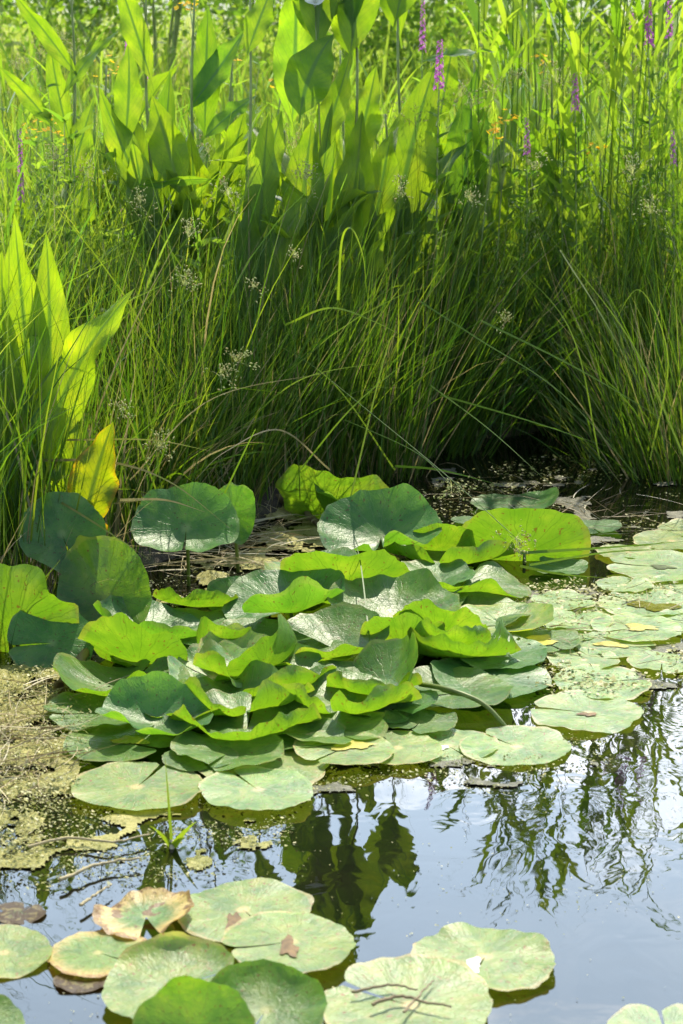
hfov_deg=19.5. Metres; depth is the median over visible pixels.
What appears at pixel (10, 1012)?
lily leaf
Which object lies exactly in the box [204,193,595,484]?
rush tussock
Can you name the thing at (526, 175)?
purple loosestrife
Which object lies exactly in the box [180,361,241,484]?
flowering rush stem
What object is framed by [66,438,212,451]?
sedge blade
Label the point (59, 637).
lily leaf
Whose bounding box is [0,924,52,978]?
lily leaf
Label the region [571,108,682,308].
leafy herb
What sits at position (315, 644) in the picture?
lily leaf
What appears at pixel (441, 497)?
flowering rush stem
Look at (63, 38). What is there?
flowering rush stem
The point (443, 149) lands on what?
water dock
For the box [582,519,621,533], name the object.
lily leaf
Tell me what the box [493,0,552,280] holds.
reed
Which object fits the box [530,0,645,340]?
reed
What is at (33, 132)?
leafy herb
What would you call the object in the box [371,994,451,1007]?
dead stalk
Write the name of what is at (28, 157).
yellow wildflower
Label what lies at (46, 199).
meadow herbs
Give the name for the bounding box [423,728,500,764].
lily leaf
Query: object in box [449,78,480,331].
flowering rush stem
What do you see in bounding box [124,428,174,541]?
flowering rush stem
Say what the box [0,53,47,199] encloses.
reed
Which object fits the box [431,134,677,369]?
rush tussock
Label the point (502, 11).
reed
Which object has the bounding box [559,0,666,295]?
reed
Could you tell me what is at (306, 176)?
flowering rush stem
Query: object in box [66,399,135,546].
flowering rush stem
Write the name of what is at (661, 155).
reed
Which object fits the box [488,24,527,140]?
reed
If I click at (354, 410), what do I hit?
sedge blade
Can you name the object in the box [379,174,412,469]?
flowering rush stem
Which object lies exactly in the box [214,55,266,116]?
leafy herb
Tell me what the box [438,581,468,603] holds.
lily leaf
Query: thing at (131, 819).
algae
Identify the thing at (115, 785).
lily leaf
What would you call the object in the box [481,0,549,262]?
reed
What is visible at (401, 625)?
lily leaf
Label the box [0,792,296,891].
floating bits
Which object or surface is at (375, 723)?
lily leaf
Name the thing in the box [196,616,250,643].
lily leaf
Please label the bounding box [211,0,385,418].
water dock
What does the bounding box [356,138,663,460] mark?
rush tussock
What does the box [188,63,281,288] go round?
water dock
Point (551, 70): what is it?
reed
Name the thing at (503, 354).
sedge blade
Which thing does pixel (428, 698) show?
lily leaf
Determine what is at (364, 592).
sedge blade
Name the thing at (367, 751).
lily leaf
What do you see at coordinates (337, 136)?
water dock
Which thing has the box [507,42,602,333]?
water dock
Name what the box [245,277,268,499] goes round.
flowering rush stem
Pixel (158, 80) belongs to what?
water dock
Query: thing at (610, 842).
water
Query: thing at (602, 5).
bush
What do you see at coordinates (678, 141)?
reed
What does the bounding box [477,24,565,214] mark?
reed
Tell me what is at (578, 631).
lily leaf
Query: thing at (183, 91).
meadow grass
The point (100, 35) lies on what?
reed
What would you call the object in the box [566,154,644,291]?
reed
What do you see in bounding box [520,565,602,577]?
sedge blade
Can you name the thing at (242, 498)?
lily leaf
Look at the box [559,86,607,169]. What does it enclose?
reed
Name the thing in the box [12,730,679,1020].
floating bits
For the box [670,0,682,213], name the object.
reed
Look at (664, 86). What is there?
reed
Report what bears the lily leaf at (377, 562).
on the water
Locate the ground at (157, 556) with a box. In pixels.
[1,0,680,597]
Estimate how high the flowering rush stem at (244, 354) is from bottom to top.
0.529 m
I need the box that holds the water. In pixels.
[0,428,682,1023]
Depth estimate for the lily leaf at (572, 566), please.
5.20 m
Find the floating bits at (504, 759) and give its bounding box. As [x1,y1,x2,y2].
[231,733,615,807]
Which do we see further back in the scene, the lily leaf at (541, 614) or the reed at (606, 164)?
the reed at (606, 164)
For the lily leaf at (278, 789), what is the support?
on the water
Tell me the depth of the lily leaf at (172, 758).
3.83 m
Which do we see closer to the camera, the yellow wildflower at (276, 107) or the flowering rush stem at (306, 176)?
the flowering rush stem at (306, 176)
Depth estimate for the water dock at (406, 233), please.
6.54 m
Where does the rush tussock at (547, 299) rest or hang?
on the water
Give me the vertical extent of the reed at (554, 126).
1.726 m
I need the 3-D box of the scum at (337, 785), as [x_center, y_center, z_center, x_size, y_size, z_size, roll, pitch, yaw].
[0.200,0.495,3.813,0.600,0.002,0.187,-2,14,-6]
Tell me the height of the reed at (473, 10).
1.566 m
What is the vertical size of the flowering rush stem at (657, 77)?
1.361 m
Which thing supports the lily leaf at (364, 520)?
on the water
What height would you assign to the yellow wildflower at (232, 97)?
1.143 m
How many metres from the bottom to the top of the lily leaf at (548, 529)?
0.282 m
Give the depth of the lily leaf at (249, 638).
4.42 m
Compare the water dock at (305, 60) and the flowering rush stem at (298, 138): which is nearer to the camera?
the water dock at (305, 60)
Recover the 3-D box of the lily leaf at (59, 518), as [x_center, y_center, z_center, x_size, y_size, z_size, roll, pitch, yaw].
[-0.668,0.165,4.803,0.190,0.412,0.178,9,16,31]
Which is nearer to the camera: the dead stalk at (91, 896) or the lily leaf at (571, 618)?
the dead stalk at (91, 896)
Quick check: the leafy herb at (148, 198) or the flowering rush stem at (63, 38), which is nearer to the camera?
the leafy herb at (148, 198)
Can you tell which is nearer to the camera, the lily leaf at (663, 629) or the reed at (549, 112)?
the lily leaf at (663, 629)
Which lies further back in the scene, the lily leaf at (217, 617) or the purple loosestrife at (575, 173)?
the purple loosestrife at (575, 173)
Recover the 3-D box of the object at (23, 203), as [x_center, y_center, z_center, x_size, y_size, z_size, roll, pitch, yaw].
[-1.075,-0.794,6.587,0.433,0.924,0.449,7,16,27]
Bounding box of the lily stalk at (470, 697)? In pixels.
[418,682,505,725]
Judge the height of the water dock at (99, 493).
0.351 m
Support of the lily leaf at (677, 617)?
on the water
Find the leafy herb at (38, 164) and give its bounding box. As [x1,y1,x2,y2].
[0,76,93,265]
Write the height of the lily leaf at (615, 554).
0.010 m
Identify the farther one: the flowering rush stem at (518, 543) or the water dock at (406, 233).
the water dock at (406, 233)
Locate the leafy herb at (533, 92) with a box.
[498,82,637,308]
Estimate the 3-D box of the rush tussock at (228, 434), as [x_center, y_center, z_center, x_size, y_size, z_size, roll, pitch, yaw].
[-0.463,-0.312,5.609,0.948,0.637,0.794,10,17,36]
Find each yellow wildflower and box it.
[13,122,41,203]
[29,112,65,239]
[43,130,67,190]
[93,55,118,134]
[174,0,198,89]
[224,59,254,122]
[247,78,280,204]
[458,127,512,438]
[479,109,524,412]
[507,54,554,289]
[586,142,617,323]
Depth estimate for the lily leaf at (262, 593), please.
4.73 m
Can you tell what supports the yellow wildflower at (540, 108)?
on the ground at (157, 556)
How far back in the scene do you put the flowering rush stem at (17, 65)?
6.78 m
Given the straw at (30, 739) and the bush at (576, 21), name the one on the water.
the straw at (30, 739)
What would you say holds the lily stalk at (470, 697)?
on the water
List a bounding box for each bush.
[0,0,75,75]
[0,0,160,89]
[0,0,232,93]
[0,0,285,101]
[115,0,283,79]
[156,0,560,100]
[331,0,568,68]
[408,0,682,125]
[423,0,626,80]
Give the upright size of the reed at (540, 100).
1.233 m
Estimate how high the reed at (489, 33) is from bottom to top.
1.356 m
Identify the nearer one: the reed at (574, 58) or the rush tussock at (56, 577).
the rush tussock at (56, 577)
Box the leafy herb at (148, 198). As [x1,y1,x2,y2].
[61,148,206,340]
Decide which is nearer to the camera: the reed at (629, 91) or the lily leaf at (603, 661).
the lily leaf at (603, 661)
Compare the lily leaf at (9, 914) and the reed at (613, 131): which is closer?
the lily leaf at (9, 914)
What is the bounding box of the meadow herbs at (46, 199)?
[0,49,682,433]
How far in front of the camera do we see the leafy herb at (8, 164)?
6.30 m
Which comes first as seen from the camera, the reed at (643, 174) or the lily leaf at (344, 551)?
the lily leaf at (344, 551)
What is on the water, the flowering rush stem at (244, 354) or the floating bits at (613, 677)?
the floating bits at (613, 677)
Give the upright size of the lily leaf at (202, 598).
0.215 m
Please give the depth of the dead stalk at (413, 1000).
2.87 m
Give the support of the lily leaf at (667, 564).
on the water
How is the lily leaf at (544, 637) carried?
on the water
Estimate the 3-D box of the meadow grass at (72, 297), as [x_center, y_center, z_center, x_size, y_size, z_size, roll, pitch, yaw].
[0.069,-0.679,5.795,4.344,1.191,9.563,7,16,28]
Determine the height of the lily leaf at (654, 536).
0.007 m
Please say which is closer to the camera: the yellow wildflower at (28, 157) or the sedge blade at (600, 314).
the sedge blade at (600, 314)
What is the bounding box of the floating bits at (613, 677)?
[494,575,682,696]
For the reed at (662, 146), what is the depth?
6.94 m
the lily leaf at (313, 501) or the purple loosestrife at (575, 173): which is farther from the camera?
the purple loosestrife at (575, 173)
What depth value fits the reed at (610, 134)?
7.48 m
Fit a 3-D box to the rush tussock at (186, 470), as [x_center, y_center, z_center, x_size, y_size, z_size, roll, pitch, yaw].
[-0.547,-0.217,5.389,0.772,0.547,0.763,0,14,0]
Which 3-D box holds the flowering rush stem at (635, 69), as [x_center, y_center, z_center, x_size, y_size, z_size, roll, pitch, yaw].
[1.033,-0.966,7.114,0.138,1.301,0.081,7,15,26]
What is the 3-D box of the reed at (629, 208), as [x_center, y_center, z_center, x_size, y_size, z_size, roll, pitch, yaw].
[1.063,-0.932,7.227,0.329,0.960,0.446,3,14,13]
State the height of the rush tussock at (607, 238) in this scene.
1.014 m
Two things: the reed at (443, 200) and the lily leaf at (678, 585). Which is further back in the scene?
the reed at (443, 200)
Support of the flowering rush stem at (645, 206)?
on the ground at (157, 556)
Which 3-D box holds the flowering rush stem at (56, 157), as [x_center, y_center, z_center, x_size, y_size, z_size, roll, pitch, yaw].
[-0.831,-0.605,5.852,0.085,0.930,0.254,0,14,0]
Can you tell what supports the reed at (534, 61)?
on the ground at (157, 556)
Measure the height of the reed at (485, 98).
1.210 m
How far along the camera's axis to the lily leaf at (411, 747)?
3.91 m
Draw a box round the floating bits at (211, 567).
[93,511,323,658]
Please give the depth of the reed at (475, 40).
7.78 m
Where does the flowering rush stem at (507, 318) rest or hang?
attached to the rush tussock at (668, 455)
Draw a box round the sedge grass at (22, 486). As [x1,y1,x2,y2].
[0,140,682,596]
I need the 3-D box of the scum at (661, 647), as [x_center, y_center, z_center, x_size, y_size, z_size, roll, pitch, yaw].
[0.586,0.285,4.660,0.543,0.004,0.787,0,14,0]
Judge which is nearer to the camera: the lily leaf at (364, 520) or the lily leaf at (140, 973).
the lily leaf at (140, 973)
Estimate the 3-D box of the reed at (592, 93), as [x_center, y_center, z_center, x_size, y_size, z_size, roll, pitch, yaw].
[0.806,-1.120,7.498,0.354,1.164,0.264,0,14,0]
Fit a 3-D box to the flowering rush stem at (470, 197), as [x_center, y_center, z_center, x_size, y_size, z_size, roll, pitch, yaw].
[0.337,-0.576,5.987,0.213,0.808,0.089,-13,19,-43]
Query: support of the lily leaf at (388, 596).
on the water
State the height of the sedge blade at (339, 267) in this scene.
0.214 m
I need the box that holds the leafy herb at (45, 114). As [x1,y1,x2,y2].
[10,83,134,290]
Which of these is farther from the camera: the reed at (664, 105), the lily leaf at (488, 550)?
the reed at (664, 105)
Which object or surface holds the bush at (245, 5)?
on the ground at (157, 556)
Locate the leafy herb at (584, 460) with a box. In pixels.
[571,451,609,467]
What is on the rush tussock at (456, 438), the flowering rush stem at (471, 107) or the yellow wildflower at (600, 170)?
the flowering rush stem at (471, 107)
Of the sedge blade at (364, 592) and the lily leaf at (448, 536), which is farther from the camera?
the lily leaf at (448, 536)
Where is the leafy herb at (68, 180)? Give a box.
[23,107,145,316]
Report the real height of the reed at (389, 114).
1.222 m
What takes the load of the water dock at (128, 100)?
on the ground at (157, 556)
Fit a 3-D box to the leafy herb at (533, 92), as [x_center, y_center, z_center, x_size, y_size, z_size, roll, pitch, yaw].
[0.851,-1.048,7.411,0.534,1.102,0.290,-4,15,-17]
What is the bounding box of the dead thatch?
[0,333,681,593]
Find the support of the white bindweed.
on the ground at (157, 556)
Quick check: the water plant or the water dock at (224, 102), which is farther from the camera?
the water dock at (224, 102)
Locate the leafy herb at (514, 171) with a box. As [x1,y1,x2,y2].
[430,127,568,345]
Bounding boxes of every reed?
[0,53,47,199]
[22,14,118,147]
[180,19,244,133]
[246,72,286,212]
[358,52,423,151]
[431,5,525,152]
[434,166,516,356]
[437,0,546,317]
[447,44,519,153]
[458,17,544,102]
[472,0,538,245]
[475,0,519,141]
[475,3,528,235]
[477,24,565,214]
[480,5,526,164]
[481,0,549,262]
[485,27,585,214]
[486,0,556,256]
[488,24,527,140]
[490,33,542,218]
[492,0,539,272]
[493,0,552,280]
[495,75,597,147]
[496,0,574,301]
[509,0,631,238]
[511,0,593,270]
[512,0,620,338]
[512,38,561,206]
[515,57,598,209]
[516,111,605,217]
[519,88,594,203]
[530,0,591,291]
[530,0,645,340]
[537,0,606,342]
[549,0,636,291]
[553,4,610,209]
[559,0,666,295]
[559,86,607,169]
[561,81,629,266]
[564,0,648,316]
[566,85,621,296]
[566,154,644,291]
[567,0,651,312]
[576,105,618,207]
[581,56,624,200]
[584,0,654,238]
[586,0,675,290]
[586,0,676,275]
[596,67,682,257]
[597,30,682,274]
[598,74,682,314]
[605,124,671,303]
[607,41,671,248]
[608,98,672,352]
[611,0,682,376]
[616,0,682,267]
[619,61,682,299]
[621,66,681,302]
[628,0,682,219]
[633,14,678,233]
[634,37,682,242]
[637,136,682,205]
[638,80,682,171]
[647,1,682,234]
[650,90,682,339]
[654,49,682,185]
[656,71,682,148]
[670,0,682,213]
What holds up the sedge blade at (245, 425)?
on the rush tussock at (228, 434)
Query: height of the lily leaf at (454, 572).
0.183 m
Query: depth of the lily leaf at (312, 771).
3.82 m
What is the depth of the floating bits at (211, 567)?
5.18 m
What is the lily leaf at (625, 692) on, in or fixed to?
on the water
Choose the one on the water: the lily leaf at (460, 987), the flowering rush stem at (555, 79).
the lily leaf at (460, 987)
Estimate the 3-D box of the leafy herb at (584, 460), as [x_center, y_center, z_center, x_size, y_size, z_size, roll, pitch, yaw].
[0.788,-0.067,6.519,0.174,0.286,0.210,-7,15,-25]
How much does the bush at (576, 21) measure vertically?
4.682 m
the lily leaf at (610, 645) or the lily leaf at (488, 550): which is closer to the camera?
the lily leaf at (610, 645)
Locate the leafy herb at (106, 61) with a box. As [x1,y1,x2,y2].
[4,55,181,185]
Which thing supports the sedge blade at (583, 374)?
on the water
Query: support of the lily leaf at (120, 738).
on the water
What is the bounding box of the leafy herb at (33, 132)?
[23,83,72,185]
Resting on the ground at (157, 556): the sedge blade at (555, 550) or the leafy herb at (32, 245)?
the leafy herb at (32, 245)
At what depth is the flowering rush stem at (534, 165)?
6.08 m
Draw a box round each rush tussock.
[0,390,164,547]
[3,486,153,613]
[6,207,261,468]
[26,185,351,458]
[59,335,279,519]
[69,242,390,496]
[77,298,359,488]
[81,173,397,439]
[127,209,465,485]
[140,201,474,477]
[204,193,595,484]
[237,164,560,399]
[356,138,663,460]
[402,189,659,438]
[428,162,682,441]
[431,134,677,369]
[438,169,682,429]
[467,235,682,474]
[486,132,666,306]
[487,225,682,488]
[499,124,682,360]
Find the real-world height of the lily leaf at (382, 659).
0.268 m
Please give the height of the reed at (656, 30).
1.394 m
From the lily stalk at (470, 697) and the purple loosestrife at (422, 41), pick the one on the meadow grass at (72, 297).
the purple loosestrife at (422, 41)
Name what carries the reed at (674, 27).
on the ground at (157, 556)
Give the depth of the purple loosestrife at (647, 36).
6.87 m
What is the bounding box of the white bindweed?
[305,0,323,333]
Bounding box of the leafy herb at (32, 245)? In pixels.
[0,224,104,319]
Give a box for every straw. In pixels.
[0,671,129,816]
[144,503,321,585]
[422,469,680,555]
[506,580,682,667]
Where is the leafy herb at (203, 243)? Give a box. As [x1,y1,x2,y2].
[122,214,235,387]
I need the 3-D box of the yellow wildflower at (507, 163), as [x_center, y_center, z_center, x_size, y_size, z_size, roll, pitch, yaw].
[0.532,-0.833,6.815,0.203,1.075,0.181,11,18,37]
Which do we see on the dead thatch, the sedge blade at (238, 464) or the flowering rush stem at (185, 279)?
the sedge blade at (238, 464)
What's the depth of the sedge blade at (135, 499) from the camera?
4.77 m
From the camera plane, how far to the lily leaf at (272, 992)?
2.87 m
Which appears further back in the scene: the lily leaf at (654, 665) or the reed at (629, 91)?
the reed at (629, 91)
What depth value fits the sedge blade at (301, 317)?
5.42 m
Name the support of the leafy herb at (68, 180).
on the ground at (157, 556)
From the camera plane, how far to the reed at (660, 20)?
7.13 m
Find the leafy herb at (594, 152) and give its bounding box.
[573,99,668,239]
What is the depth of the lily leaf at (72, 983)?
2.98 m
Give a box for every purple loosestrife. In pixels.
[11,128,33,259]
[412,0,425,81]
[416,41,456,329]
[506,118,544,323]
[557,73,596,296]
[617,12,653,329]
[634,0,667,304]
[647,0,682,329]
[656,130,682,325]
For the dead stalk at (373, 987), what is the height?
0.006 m
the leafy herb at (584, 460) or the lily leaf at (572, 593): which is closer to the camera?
the lily leaf at (572, 593)
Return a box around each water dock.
[0,0,126,286]
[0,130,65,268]
[0,214,134,527]
[39,63,200,271]
[67,422,118,529]
[86,0,218,346]
[163,0,267,362]
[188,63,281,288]
[204,0,313,339]
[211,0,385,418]
[269,131,300,381]
[275,0,412,386]
[316,50,412,256]
[344,0,492,363]
[371,63,516,327]
[375,114,448,393]
[440,60,514,370]
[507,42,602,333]
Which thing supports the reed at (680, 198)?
on the ground at (157, 556)
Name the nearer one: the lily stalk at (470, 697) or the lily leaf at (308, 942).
the lily leaf at (308, 942)
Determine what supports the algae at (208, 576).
on the water
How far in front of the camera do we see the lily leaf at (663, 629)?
4.68 m
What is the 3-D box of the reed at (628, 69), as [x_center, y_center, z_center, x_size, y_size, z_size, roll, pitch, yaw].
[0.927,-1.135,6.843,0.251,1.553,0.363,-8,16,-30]
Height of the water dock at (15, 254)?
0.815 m
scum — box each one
[312,756,598,793]
[431,468,682,543]
[497,588,682,688]
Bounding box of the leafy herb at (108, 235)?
[89,228,191,378]
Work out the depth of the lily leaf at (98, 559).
4.72 m
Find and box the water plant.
[150,760,195,848]
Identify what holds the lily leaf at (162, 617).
on the water
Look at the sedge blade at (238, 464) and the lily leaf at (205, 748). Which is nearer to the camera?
the lily leaf at (205, 748)
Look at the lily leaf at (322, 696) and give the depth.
4.04 m
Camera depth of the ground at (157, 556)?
6.15 m
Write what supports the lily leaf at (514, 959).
on the water
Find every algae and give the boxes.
[0,664,84,859]
[0,807,272,869]
[156,504,322,617]
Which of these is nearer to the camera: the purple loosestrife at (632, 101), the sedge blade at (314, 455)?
the sedge blade at (314, 455)
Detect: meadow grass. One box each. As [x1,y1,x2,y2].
[0,0,682,117]
[0,8,682,234]
[0,67,682,446]
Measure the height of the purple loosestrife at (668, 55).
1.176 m
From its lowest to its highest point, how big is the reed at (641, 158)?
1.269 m
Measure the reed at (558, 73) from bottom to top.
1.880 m
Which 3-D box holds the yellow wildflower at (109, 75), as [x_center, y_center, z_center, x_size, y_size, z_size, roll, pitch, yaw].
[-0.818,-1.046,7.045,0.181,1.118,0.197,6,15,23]
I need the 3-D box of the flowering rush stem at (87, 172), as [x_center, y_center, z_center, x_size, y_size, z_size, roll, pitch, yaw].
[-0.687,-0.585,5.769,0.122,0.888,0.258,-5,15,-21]
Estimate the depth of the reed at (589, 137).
7.25 m
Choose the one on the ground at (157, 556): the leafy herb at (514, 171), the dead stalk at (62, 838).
the leafy herb at (514, 171)
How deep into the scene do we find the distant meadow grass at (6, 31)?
31.71 m
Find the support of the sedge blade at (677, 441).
on the water
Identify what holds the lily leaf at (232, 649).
on the water
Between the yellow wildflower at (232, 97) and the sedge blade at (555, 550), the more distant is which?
the yellow wildflower at (232, 97)
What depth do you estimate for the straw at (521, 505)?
5.82 m
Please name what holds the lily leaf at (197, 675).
on the water
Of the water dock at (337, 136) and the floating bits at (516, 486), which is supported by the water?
the floating bits at (516, 486)
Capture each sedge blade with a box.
[20,478,149,559]
[43,459,229,527]
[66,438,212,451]
[95,371,156,488]
[120,498,203,511]
[129,372,327,479]
[195,429,329,479]
[224,429,255,492]
[230,360,397,440]
[257,334,395,469]
[285,307,419,345]
[300,325,454,469]
[337,227,365,299]
[350,335,397,495]
[350,545,369,640]
[395,465,498,484]
[418,299,639,479]
[430,385,551,485]
[440,394,604,445]
[452,579,479,592]
[480,319,682,431]
[500,250,600,459]
[520,541,682,553]
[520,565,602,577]
[530,549,677,565]
[545,230,682,455]
[560,250,663,431]
[617,289,668,459]
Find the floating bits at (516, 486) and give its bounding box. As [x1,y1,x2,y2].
[419,454,682,558]
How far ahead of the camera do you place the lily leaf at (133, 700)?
4.02 m
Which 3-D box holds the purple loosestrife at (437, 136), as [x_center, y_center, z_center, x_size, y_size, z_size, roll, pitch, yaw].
[0.314,-1.067,6.535,0.105,0.947,0.102,-13,19,-42]
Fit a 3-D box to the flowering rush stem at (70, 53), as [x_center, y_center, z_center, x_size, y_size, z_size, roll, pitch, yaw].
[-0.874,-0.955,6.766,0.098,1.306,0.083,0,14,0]
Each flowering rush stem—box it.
[7,55,37,161]
[31,40,46,170]
[43,144,70,290]
[55,24,79,164]
[64,34,89,100]
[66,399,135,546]
[72,156,115,315]
[120,183,157,447]
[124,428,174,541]
[153,218,201,488]
[167,264,202,488]
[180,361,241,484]
[192,346,259,481]
[196,134,223,276]
[205,172,244,484]
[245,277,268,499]
[283,123,299,153]
[285,133,299,154]
[286,244,302,499]
[291,159,329,471]
[330,380,536,561]
[345,420,477,500]
[377,110,395,137]
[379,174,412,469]
[391,97,405,111]
[401,103,427,248]
[420,184,487,454]
[439,90,455,413]
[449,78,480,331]
[453,88,491,414]
[474,74,514,419]
[496,309,559,429]
[500,150,551,439]
[502,60,536,419]
[537,59,581,428]
[590,61,609,187]
[610,152,651,439]
[620,55,647,231]
[632,194,668,449]
[644,41,665,266]
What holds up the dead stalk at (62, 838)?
on the water
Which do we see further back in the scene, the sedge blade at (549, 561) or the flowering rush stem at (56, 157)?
the flowering rush stem at (56, 157)
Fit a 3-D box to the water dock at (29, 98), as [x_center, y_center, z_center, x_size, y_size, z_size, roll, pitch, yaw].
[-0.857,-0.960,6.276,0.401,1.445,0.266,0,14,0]
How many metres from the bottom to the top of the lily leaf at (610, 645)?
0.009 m
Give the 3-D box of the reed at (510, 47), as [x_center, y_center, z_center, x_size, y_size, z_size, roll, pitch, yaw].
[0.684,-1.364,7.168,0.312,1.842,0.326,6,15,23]
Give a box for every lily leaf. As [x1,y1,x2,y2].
[0,563,78,659]
[0,902,46,924]
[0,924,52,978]
[0,994,24,1023]
[7,610,93,667]
[18,491,105,572]
[43,688,126,730]
[47,930,146,977]
[53,652,189,695]
[53,972,107,992]
[57,535,151,623]
[63,719,175,761]
[70,761,202,810]
[78,612,191,669]
[92,887,194,939]
[93,595,199,638]
[95,671,212,735]
[101,931,233,1018]
[113,637,196,667]
[130,482,239,585]
[132,975,255,1023]
[145,708,221,718]
[152,587,238,606]
[162,746,238,771]
[167,639,247,680]
[170,728,283,770]
[171,689,321,739]
[174,608,260,644]
[178,877,313,941]
[179,660,314,716]
[193,639,335,695]
[193,673,205,677]
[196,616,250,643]
[198,622,267,652]
[198,748,329,786]
[198,765,312,809]
[207,576,240,610]
[210,959,327,1023]
[214,613,297,680]
[219,482,255,572]
[220,617,310,643]
[221,568,344,618]
[221,911,355,972]
[254,715,345,749]
[264,547,357,569]
[264,561,279,569]
[275,464,388,519]
[275,639,353,666]
[277,705,387,743]
[280,549,409,603]
[282,665,421,713]
[287,602,389,657]
[293,730,394,764]
[310,660,361,672]
[314,484,337,500]
[317,483,441,550]
[323,953,492,1023]
[326,671,422,694]
[327,568,460,617]
[346,690,438,723]
[353,631,417,684]
[360,612,444,639]
[381,730,442,764]
[383,709,457,733]
[385,540,514,563]
[399,599,487,630]
[401,559,531,597]
[407,617,520,657]
[411,922,555,990]
[413,523,471,550]
[413,665,513,708]
[414,617,490,657]
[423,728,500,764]
[424,559,475,584]
[430,656,551,697]
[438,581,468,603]
[451,516,471,523]
[451,591,530,627]
[456,632,546,669]
[459,725,571,765]
[460,602,553,632]
[462,508,590,563]
[470,487,558,509]
[511,629,581,651]
[529,556,587,573]
[531,589,595,609]
[531,690,643,733]
[536,627,595,639]
[543,608,613,630]
[546,647,619,668]
[552,664,651,699]
[570,601,625,617]
[576,631,655,657]
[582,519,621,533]
[590,612,681,641]
[595,544,653,557]
[595,576,653,591]
[598,589,682,615]
[607,550,682,581]
[607,1003,682,1023]
[626,650,682,673]
[633,529,682,548]
[649,575,682,594]
[657,518,682,532]
[659,609,682,632]
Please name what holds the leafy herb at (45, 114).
on the ground at (157, 556)
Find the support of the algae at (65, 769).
on the water
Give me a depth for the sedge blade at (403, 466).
5.40 m
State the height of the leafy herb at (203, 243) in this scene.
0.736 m
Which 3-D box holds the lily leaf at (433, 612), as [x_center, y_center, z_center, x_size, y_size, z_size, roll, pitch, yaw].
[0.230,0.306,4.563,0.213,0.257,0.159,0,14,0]
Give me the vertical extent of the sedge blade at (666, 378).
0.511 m
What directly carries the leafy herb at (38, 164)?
on the ground at (157, 556)
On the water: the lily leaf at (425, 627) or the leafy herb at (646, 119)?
the lily leaf at (425, 627)
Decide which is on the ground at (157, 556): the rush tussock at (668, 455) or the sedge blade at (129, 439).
the rush tussock at (668, 455)
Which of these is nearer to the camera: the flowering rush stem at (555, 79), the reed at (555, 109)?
the flowering rush stem at (555, 79)
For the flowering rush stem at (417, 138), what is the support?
on the ground at (157, 556)
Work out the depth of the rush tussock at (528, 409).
6.83 m
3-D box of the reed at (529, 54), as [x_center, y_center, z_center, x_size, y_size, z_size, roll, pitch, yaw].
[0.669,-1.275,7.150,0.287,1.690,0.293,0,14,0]
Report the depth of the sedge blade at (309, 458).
5.50 m
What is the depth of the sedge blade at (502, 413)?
5.70 m
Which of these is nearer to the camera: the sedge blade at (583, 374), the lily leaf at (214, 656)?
the lily leaf at (214, 656)
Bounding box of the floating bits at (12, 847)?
[0,650,113,885]
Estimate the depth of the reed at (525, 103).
7.75 m
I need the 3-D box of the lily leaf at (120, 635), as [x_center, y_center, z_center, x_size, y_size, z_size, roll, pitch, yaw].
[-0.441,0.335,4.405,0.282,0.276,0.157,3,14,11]
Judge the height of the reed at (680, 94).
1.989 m
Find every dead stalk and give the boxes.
[28,834,149,847]
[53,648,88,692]
[58,857,139,880]
[79,883,111,906]
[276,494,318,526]
[351,983,417,992]
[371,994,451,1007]
[402,980,434,1012]
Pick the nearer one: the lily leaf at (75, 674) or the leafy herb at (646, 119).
the lily leaf at (75, 674)
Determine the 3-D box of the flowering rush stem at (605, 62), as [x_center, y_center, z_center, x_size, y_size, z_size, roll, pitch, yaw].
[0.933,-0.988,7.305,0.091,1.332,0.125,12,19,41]
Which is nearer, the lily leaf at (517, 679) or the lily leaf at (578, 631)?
the lily leaf at (517, 679)
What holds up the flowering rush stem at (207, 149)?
on the ground at (157, 556)
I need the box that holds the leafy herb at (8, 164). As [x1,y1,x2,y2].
[0,156,59,270]
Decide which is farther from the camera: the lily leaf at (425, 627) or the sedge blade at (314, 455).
the sedge blade at (314, 455)
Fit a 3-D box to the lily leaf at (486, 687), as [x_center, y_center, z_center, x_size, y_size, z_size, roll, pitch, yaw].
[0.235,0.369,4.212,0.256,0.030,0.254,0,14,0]
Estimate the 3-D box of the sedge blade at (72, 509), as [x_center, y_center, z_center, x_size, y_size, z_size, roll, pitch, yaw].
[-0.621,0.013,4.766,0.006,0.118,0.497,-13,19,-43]
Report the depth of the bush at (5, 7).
19.13 m
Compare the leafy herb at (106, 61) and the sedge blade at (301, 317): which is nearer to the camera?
the sedge blade at (301, 317)
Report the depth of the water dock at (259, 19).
6.09 m
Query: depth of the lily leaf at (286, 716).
3.99 m
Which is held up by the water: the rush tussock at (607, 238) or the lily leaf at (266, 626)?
the lily leaf at (266, 626)
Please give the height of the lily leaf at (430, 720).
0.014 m

